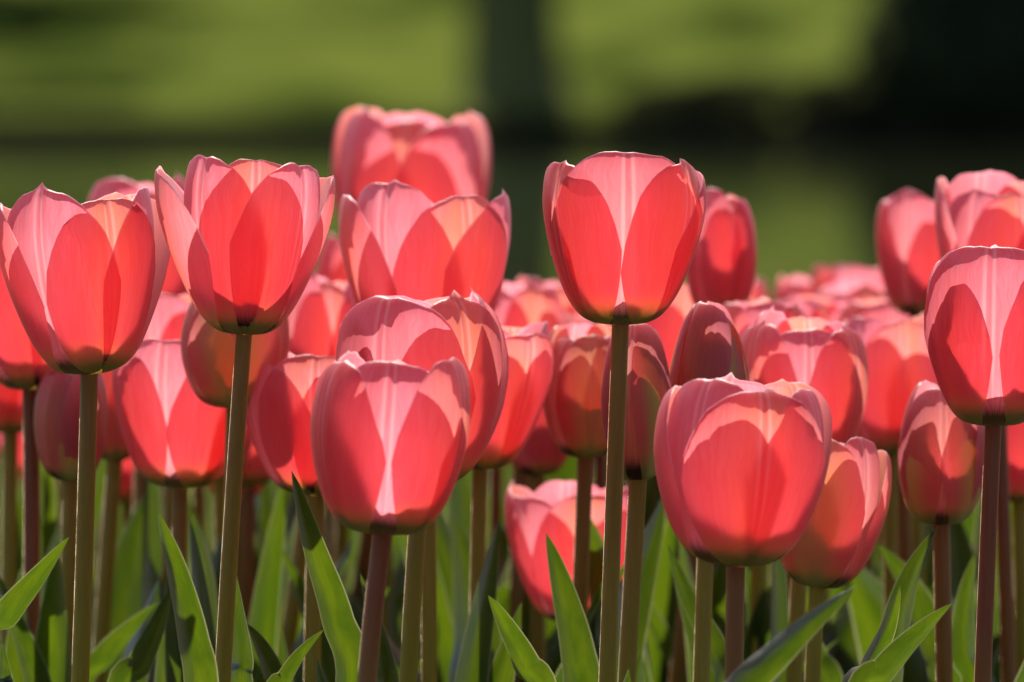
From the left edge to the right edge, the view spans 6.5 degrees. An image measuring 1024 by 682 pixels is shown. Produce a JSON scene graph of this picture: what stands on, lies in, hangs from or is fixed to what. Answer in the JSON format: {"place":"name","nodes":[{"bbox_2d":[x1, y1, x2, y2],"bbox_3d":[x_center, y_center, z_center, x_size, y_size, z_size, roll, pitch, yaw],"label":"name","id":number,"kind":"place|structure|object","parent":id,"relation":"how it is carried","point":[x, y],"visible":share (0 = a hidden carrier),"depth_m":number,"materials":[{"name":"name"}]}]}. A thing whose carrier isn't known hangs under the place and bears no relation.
{"place":"outdoors","nodes":[
{"label":"outdoors","id":0,"kind":"place"},
{"bbox_2d":[160,486,210,547],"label":"tulip plant","id":1,"kind":"object","parent":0,"point":[161,489],"visible":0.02,"depth_m":4.95,"materials":[{"name":"green plant"}]},
{"bbox_2d":[188,488,207,525],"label":"tulip plant","id":2,"kind":"object","parent":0,"point":[189,493],"depth_m":5.56,"materials":[{"name":"green plant"}]},
{"bbox_2d":[206,497,255,538],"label":"tulip plant","id":3,"kind":"object","parent":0,"point":[207,531],"visible":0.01,"depth_m":5.35,"materials":[{"name":"green plant"}]},
{"bbox_2d":[270,480,334,561],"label":"tulip","id":4,"kind":"object","parent":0,"point":[328,528],"visible":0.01,"depth_m":5.03,"materials":[{"name":"green plant"}]},
{"bbox_2d":[382,536,400,652],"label":"tulip","id":5,"kind":"object","parent":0,"point":[390,620],"visible":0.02,"depth_m":4.42,"materials":[{"name":"green plant"}]},
{"bbox_2d":[467,466,506,490],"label":"tulip plant","id":6,"kind":"object","parent":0,"point":[469,474],"depth_m":6.02,"materials":[{"name":"green plant"}]},
{"bbox_2d":[500,522,509,572],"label":"tulip plant","id":7,"kind":"object","parent":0,"point":[505,547],"visible":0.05,"depth_m":4.66,"materials":[{"name":"green plant"}]},
{"bbox_2d":[0,0,1023,140],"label":"grass bank","id":8,"kind":"structure","parent":0,"point":[192,70],"depth_m":78.81,"materials":[{"name":"green plant"}]},
{"bbox_2d":[457,0,584,110],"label":"tree","id":9,"kind":"object","parent":8,"relation":"on","point":[513,62],"visible":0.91,"depth_m":73.93,"materials":[{"name":"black plant"}]},
{"bbox_2d":[609,63,913,117],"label":"shrub","id":10,"kind":"object","parent":8,"relation":"on","point":[834,91],"visible":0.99,"depth_m":72.91,"materials":[{"name":"green plant"}]},
{"bbox_2d":[844,0,1023,133],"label":"evergreen tree","id":11,"kind":"object","parent":8,"relation":"on","point":[979,44],"visible":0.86,"depth_m":72.52,"materials":[{"name":"black plant"}]},
{"bbox_2d":[0,141,1023,520],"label":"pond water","id":12,"kind":"structure","parent":0,"point":[812,203],"depth_m":57.38,"materials":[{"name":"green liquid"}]},
{"bbox_2d":[712,564,746,637],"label":"tulip","id":13,"kind":"object","parent":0,"point":[719,597],"depth_m":4.46,"materials":[{"name":"green plant"}]},
{"bbox_2d":[963,491,981,566],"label":"tulip plant","id":14,"kind":"object","parent":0,"point":[970,522],"depth_m":4.76,"materials":[{"name":"green plant"}]},
{"bbox_2d":[975,521,978,561],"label":"tulip","id":15,"kind":"object","parent":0,"point":[976,546],"depth_m":4.95,"materials":[{"name":"green plant"}]},
{"bbox_2d":[978,498,981,559],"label":"tulip plant","id":16,"kind":"object","parent":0,"point":[979,530],"depth_m":5.40,"materials":[{"name":"green plant"}]},
{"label":"flower bed soil","id":17,"kind":"structure","parent":0,"visible":0},
{"bbox_2d":[0,384,41,647],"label":"tulip","id":18,"kind":"object","parent":17,"relation":"on","point":[11,416],"visible":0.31,"depth_m":4.30,"materials":[{"name":"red plant"}]},
{"bbox_2d":[0,265,54,681],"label":"tulip","id":19,"kind":"object","parent":17,"relation":"on","point":[25,367],"visible":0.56,"depth_m":4.11,"materials":[{"name":"red plant"}]},
{"bbox_2d":[0,432,57,558],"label":"tulip","id":20,"kind":"object","parent":17,"relation":"on","point":[49,522],"visible":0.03,"depth_m":4.61,"materials":[{"name":"green plant"}]},
{"bbox_2d":[0,444,106,603],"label":"tulip plant","id":21,"kind":"object","parent":17,"relation":"on","point":[100,482],"visible":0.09,"depth_m":4.46,"materials":[{"name":"green plant"}]},
{"bbox_2d":[57,480,62,527],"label":"tulip","id":22,"kind":"object","parent":17,"relation":"on","point":[59,496],"depth_m":5.03,"materials":[{"name":"green plant"}]},
{"bbox_2d":[0,182,169,681],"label":"tulip","id":23,"kind":"object","parent":17,"relation":"on","point":[84,282],"visible":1,"depth_m":3.78,"materials":[{"name":"red plant"}]},
{"bbox_2d":[91,507,102,636],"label":"tulip","id":24,"kind":"object","parent":17,"relation":"on","point":[96,551],"depth_m":4.60,"materials":[{"name":"green plant"}]},
{"bbox_2d":[92,371,129,681],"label":"tulip","id":25,"kind":"object","parent":17,"relation":"on","point":[115,454],"visible":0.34,"depth_m":4.28,"materials":[{"name":"green plant"}]},
{"bbox_2d":[0,338,246,681],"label":"tulip","id":26,"kind":"object","parent":17,"relation":"on","point":[172,425],"visible":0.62,"depth_m":4.03,"materials":[{"name":"red plant"}]},
{"bbox_2d":[116,457,133,546],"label":"tulip","id":27,"kind":"object","parent":17,"relation":"on","point":[126,493],"visible":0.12,"depth_m":4.62,"materials":[{"name":"green plant"}]},
{"bbox_2d":[34,369,217,681],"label":"tulip","id":28,"kind":"object","parent":17,"relation":"on","point":[56,415],"visible":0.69,"depth_m":4.09,"materials":[{"name":"red plant"}]},
{"bbox_2d":[88,172,187,577],"bbox_3d":[-0.200,0.141,4.428,0.096,0.450,0.056,0,2,0],"label":"tulip","id":29,"kind":"object","parent":17,"relation":"on","point":[173,284],"visible":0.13,"depth_m":4.42,"materials":[{"name":"pink plant"}]},
{"bbox_2d":[162,487,164,512],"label":"tulip","id":30,"kind":"object","parent":17,"relation":"on","point":[163,500],"depth_m":4.91,"materials":[{"name":"green plant"}]},
{"bbox_2d":[90,293,239,681],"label":"tulip","id":31,"kind":"object","parent":17,"relation":"on","point":[167,319],"visible":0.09,"depth_m":4.37,"materials":[{"name":"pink plant"}]},
{"bbox_2d":[107,300,289,681],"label":"tulip","id":32,"kind":"object","parent":17,"relation":"on","point":[207,352],"visible":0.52,"depth_m":3.98,"materials":[{"name":"red plant"}]},
{"bbox_2d":[141,536,261,681],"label":"tulip plant","id":33,"kind":"object","parent":17,"relation":"on","point":[151,577],"visible":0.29,"depth_m":4.30,"materials":[{"name":"green plant"}]},
{"bbox_2d":[187,481,270,567],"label":"tulip","id":34,"kind":"object","parent":17,"relation":"on","point":[199,501],"visible":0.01,"depth_m":4.70,"materials":[{"name":"green plant"}]},
{"bbox_2d":[187,445,271,623],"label":"tulip","id":35,"kind":"object","parent":17,"relation":"on","point":[255,474],"visible":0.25,"depth_m":4.53,"materials":[{"name":"green plant"}]},
{"bbox_2d":[208,484,303,624],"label":"tulip","id":36,"kind":"object","parent":17,"relation":"on","point":[291,515],"visible":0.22,"depth_m":4.57,"materials":[{"name":"green plant"}]},
{"bbox_2d":[177,352,335,681],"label":"tulip","id":37,"kind":"object","parent":17,"relation":"on","point":[278,416],"visible":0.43,"depth_m":3.98,"materials":[{"name":"red plant"}]},
{"bbox_2d":[154,154,361,681],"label":"tulip","id":38,"kind":"object","parent":17,"relation":"on","point":[245,239],"visible":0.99,"depth_m":3.75,"materials":[{"name":"red plant"}]},
{"bbox_2d":[213,428,324,654],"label":"tulip","id":39,"kind":"object","parent":17,"relation":"on","point":[218,488],"visible":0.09,"depth_m":4.38,"materials":[{"name":"green plant"}]},
{"bbox_2d":[248,273,355,681],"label":"tulip","id":40,"kind":"object","parent":17,"relation":"on","point":[323,307],"visible":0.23,"depth_m":4.28,"materials":[{"name":"green plant"}]},
{"bbox_2d":[205,482,404,618],"bbox_3d":[-0.105,0.200,4.580,0.127,0.314,0.083,-1,2,-19],"label":"tulip plant","id":41,"kind":"object","parent":17,"relation":"on","point":[265,508],"visible":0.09,"depth_m":4.60,"materials":[{"name":"green plant"}]},
{"bbox_2d":[274,484,343,583],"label":"tulip","id":42,"kind":"object","parent":17,"relation":"on","point":[287,500],"depth_m":4.60,"materials":[{"name":"green plant"}]},
{"bbox_2d":[255,509,405,597],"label":"tulip","id":43,"kind":"object","parent":17,"relation":"on","point":[399,577],"depth_m":4.62,"materials":[{"name":"green plant"}]},
{"bbox_2d":[314,232,348,588],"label":"tulip","id":44,"kind":"object","parent":17,"relation":"on","point":[330,267],"visible":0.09,"depth_m":4.64,"materials":[{"name":"red plant"}]},
{"bbox_2d":[231,287,508,681],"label":"tulip","id":45,"kind":"object","parent":17,"relation":"on","point":[427,335],"visible":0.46,"depth_m":3.85,"materials":[{"name":"pink plant"}]},
{"bbox_2d":[344,566,401,636],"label":"tulip","id":46,"kind":"object","parent":17,"relation":"on","point":[357,609],"depth_m":4.61,"materials":[{"name":"green plant"}]},
{"bbox_2d":[347,532,401,592],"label":"tulip plant","id":47,"kind":"object","parent":17,"relation":"on","point":[396,539],"visible":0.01,"depth_m":5.21,"materials":[{"name":"green plant"}]},
{"bbox_2d":[310,350,470,681],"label":"tulip","id":48,"kind":"object","parent":17,"relation":"on","point":[389,440],"visible":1,"depth_m":3.60,"materials":[{"name":"red plant"}]},
{"bbox_2d":[348,502,447,580],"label":"tulip plant","id":49,"kind":"object","parent":17,"relation":"on","point":[352,533],"visible":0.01,"depth_m":5.82,"materials":[{"name":"green plant"}]},
{"bbox_2d":[393,537,403,631],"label":"tulip","id":50,"kind":"object","parent":17,"relation":"on","point":[398,554],"visible":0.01,"depth_m":4.72,"materials":[{"name":"green plant"}]},
{"bbox_2d":[331,106,490,604],"bbox_3d":[-0.068,0.120,4.628,0.115,0.479,0.080,0,2,0],"label":"tulip","id":51,"kind":"object","parent":17,"relation":"on","point":[433,159],"visible":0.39,"depth_m":4.59,"materials":[{"name":"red plant"}]},
{"bbox_2d":[352,468,505,582],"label":"tulip plant","id":52,"kind":"object","parent":17,"relation":"on","point":[487,520],"visible":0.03,"depth_m":4.81,"materials":[{"name":"green plant"}]},
{"bbox_2d":[338,180,521,681],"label":"tulip","id":53,"kind":"object","parent":17,"relation":"on","point":[396,238],"visible":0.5,"depth_m":4.00,"materials":[{"name":"red plant"}]},
{"bbox_2d":[393,467,504,557],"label":"tulip","id":54,"kind":"object","parent":17,"relation":"on","point":[502,493],"depth_m":5.17,"materials":[{"name":"green plant"}]},
{"bbox_2d":[280,480,628,681],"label":"tulip","id":55,"kind":"object","parent":17,"relation":"on","point":[532,520],"visible":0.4,"depth_m":4.21,"materials":[{"name":"red plant"}]},
{"bbox_2d":[441,470,488,523],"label":"tulip plant","id":56,"kind":"object","parent":17,"relation":"on","point":[442,511],"visible":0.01,"depth_m":5.48,"materials":[{"name":"green plant"}]},
{"bbox_2d":[402,281,564,681],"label":"tulip","id":57,"kind":"object","parent":17,"relation":"on","point":[519,305],"visible":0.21,"depth_m":4.38,"materials":[{"name":"pink plant"}]},
{"bbox_2d":[488,467,503,583],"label":"tulip","id":58,"kind":"object","parent":17,"relation":"on","point":[495,493],"depth_m":4.70,"materials":[{"name":"green plant"}]},
{"bbox_2d":[418,456,576,675],"bbox_3d":[-0.001,0.202,4.414,0.091,0.335,0.050,0,2,6],"label":"tulip plant","id":59,"kind":"object","parent":17,"relation":"on","point":[459,504],"visible":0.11,"depth_m":4.41,"materials":[{"name":"green plant"}]},
{"bbox_2d":[436,407,567,681],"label":"tulip","id":60,"kind":"object","parent":17,"relation":"on","point":[539,457],"visible":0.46,"depth_m":4.34,"materials":[{"name":"green plant"}]},
{"bbox_2d":[502,463,592,526],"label":"tulip plant","id":61,"kind":"object","parent":17,"relation":"on","point":[508,479],"visible":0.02,"depth_m":5.08,"materials":[{"name":"green plant"}]},
{"bbox_2d":[516,275,580,316],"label":"tulip","id":62,"kind":"object","parent":17,"relation":"on","point":[567,307],"visible":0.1,"depth_m":4.69,"materials":[{"name":"pink plant"}]},
{"bbox_2d":[527,314,580,489],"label":"tulip","id":63,"kind":"object","parent":17,"relation":"on","point":[566,321],"visible":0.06,"depth_m":4.60,"materials":[{"name":"pink plant"}]},
{"bbox_2d":[469,321,646,681],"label":"tulip","id":64,"kind":"object","parent":17,"relation":"on","point":[530,351],"visible":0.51,"depth_m":4.04,"materials":[{"name":"red plant"}]},
{"bbox_2d":[485,478,660,587],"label":"tulip","id":65,"kind":"object","parent":17,"relation":"on","point":[648,483],"depth_m":4.58,"materials":[{"name":"green plant"}]},
{"bbox_2d":[488,151,705,681],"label":"tulip","id":66,"kind":"object","parent":17,"relation":"on","point":[623,231],"visible":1,"depth_m":3.78,"materials":[{"name":"red plant"}]},
{"bbox_2d":[543,323,664,681],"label":"tulip","id":67,"kind":"object","parent":17,"relation":"on","point":[572,409],"visible":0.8,"depth_m":4.08,"materials":[{"name":"red plant"}]},
{"bbox_2d":[546,324,671,681],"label":"tulip","id":68,"kind":"object","parent":17,"relation":"on","point":[649,385],"visible":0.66,"depth_m":3.88,"materials":[{"name":"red plant"}]},
{"bbox_2d":[565,313,658,531],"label":"tulip","id":69,"kind":"object","parent":17,"relation":"on","point":[599,480],"visible":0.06,"depth_m":4.59,"materials":[{"name":"pink plant"}]},
{"bbox_2d":[623,478,628,487],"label":"tulip","id":70,"kind":"object","parent":17,"relation":"on","point":[625,482],"visible":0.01,"depth_m":4.86,"materials":[{"name":"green plant"}]},
{"bbox_2d":[643,283,692,681],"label":"tulip","id":71,"kind":"object","parent":17,"relation":"on","point":[666,325],"visible":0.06,"depth_m":4.42,"materials":[{"name":"green plant"}]},
{"bbox_2d":[669,301,749,681],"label":"tulip","id":72,"kind":"object","parent":17,"relation":"on","point":[708,345],"visible":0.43,"depth_m":3.89,"materials":[{"name":"red plant"}]},
{"bbox_2d":[588,518,836,681],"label":"tulip plant","id":73,"kind":"object","parent":17,"relation":"on","point":[596,559],"visible":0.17,"depth_m":4.18,"materials":[{"name":"green plant"}]},
{"bbox_2d":[669,187,786,681],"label":"tulip","id":74,"kind":"object","parent":17,"relation":"on","point":[722,270],"visible":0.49,"depth_m":4.31,"materials":[{"name":"red plant"}]},
{"bbox_2d":[748,279,768,300],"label":"tulip","id":75,"kind":"object","parent":17,"relation":"on","point":[759,290],"visible":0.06,"depth_m":5.09,"materials":[{"name":"pink plant"}]},
{"bbox_2d":[679,296,842,681],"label":"tulip","id":76,"kind":"object","parent":17,"relation":"on","point":[757,634],"visible":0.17,"depth_m":4.22,"materials":[{"name":"pink plant"}]},
{"bbox_2d":[648,559,882,681],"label":"tulip","id":77,"kind":"object","parent":17,"relation":"on","point":[842,650],"depth_m":4.42,"materials":[{"name":"green plant"}]},
{"bbox_2d":[747,297,827,584],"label":"tulip","id":78,"kind":"object","parent":17,"relation":"on","point":[814,307],"visible":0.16,"depth_m":4.54,"materials":[{"name":"pink plant"}]},
{"bbox_2d":[774,274,811,301],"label":"tulip","id":79,"kind":"object","parent":17,"relation":"on","point":[794,286],"visible":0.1,"depth_m":4.94,"materials":[{"name":"pink plant"}]},
{"bbox_2d":[744,567,860,681],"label":"tulip plant","id":80,"kind":"object","parent":17,"relation":"on","point":[768,585],"visible":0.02,"depth_m":4.51,"materials":[{"name":"green plant"}]},
{"bbox_2d":[654,372,951,681],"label":"tulip","id":81,"kind":"object","parent":17,"relation":"on","point":[741,467],"visible":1,"depth_m":3.64,"materials":[{"name":"red plant"}]},
{"bbox_2d":[667,306,975,681],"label":"tulip","id":82,"kind":"object","parent":17,"relation":"on","point":[827,360],"visible":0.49,"depth_m":4.04,"materials":[{"name":"pink plant"}]},
{"bbox_2d":[767,296,877,619],"bbox_3d":[0.159,0.169,4.612,0.052,0.383,0.062,-2,3,-45],"label":"tulip","id":83,"kind":"object","parent":17,"relation":"on","point":[834,309],"visible":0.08,"depth_m":4.62,"materials":[{"name":"pink plant"}]},
{"bbox_2d":[811,264,884,295],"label":"tulip","id":84,"kind":"object","parent":17,"relation":"on","point":[822,276],"visible":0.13,"depth_m":4.88,"materials":[{"name":"pink plant"}]},
{"bbox_2d":[830,550,873,622],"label":"tulip","id":85,"kind":"object","parent":17,"relation":"on","point":[869,567],"depth_m":4.70,"materials":[{"name":"green plant"}]},
{"bbox_2d":[816,279,889,301],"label":"tulip","id":86,"kind":"object","parent":17,"relation":"on","point":[849,290],"visible":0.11,"depth_m":4.69,"materials":[{"name":"pink plant"}]},
{"bbox_2d":[805,434,911,638],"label":"tulip","id":87,"kind":"object","parent":17,"relation":"on","point":[904,538],"depth_m":4.42,"materials":[{"name":"green plant"}]},
{"bbox_2d":[780,437,937,681],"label":"tulip","id":88,"kind":"object","parent":17,"relation":"on","point":[835,545],"visible":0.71,"depth_m":3.91,"materials":[{"name":"red plant"}]},
{"bbox_2d":[836,298,932,614],"bbox_3d":[0.188,0.168,4.559,0.052,0.387,0.049,0,2,0],"label":"tulip","id":89,"kind":"object","parent":17,"relation":"on","point":[884,311],"visible":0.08,"depth_m":4.53,"materials":[{"name":"pink plant"}]},
{"bbox_2d":[876,188,940,599],"bbox_3d":[0.200,0.144,4.500,0.044,0.440,0.057,0,2,0],"label":"tulip","id":90,"kind":"object","parent":17,"relation":"on","point":[908,254],"visible":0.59,"depth_m":4.49,"materials":[{"name":"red plant"}]},
{"bbox_2d":[843,313,999,662],"bbox_3d":[0.191,0.178,4.325,0.055,0.384,0.091,1,2,36],"label":"tulip","id":91,"kind":"object","parent":17,"relation":"on","point":[900,367],"visible":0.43,"depth_m":4.28,"materials":[{"name":"red plant"}]},
{"bbox_2d":[846,502,1013,681],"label":"tulip plant","id":92,"kind":"object","parent":17,"relation":"on","point":[866,600],"visible":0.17,"depth_m":4.33,"materials":[{"name":"green plant"}]},
{"bbox_2d":[842,244,1023,681],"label":"tulip","id":93,"kind":"object","parent":17,"relation":"on","point":[974,323],"visible":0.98,"depth_m":3.78,"materials":[{"name":"red plant"}]},
{"bbox_2d":[879,170,1023,681],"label":"tulip","id":94,"kind":"object","parent":17,"relation":"on","point":[985,209],"visible":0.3,"depth_m":4.21,"materials":[{"name":"pink plant"}]},
{"bbox_2d":[898,380,1023,681],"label":"tulip","id":95,"kind":"object","parent":17,"relation":"on","point":[940,457],"visible":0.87,"depth_m":3.96,"materials":[{"name":"red plant"}]},
{"bbox_2d":[951,422,1023,681],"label":"tulip","id":96,"kind":"object","parent":17,"relation":"on","point":[1015,433],"visible":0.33,"depth_m":4.30,"materials":[{"name":"red plant"}]}
]}

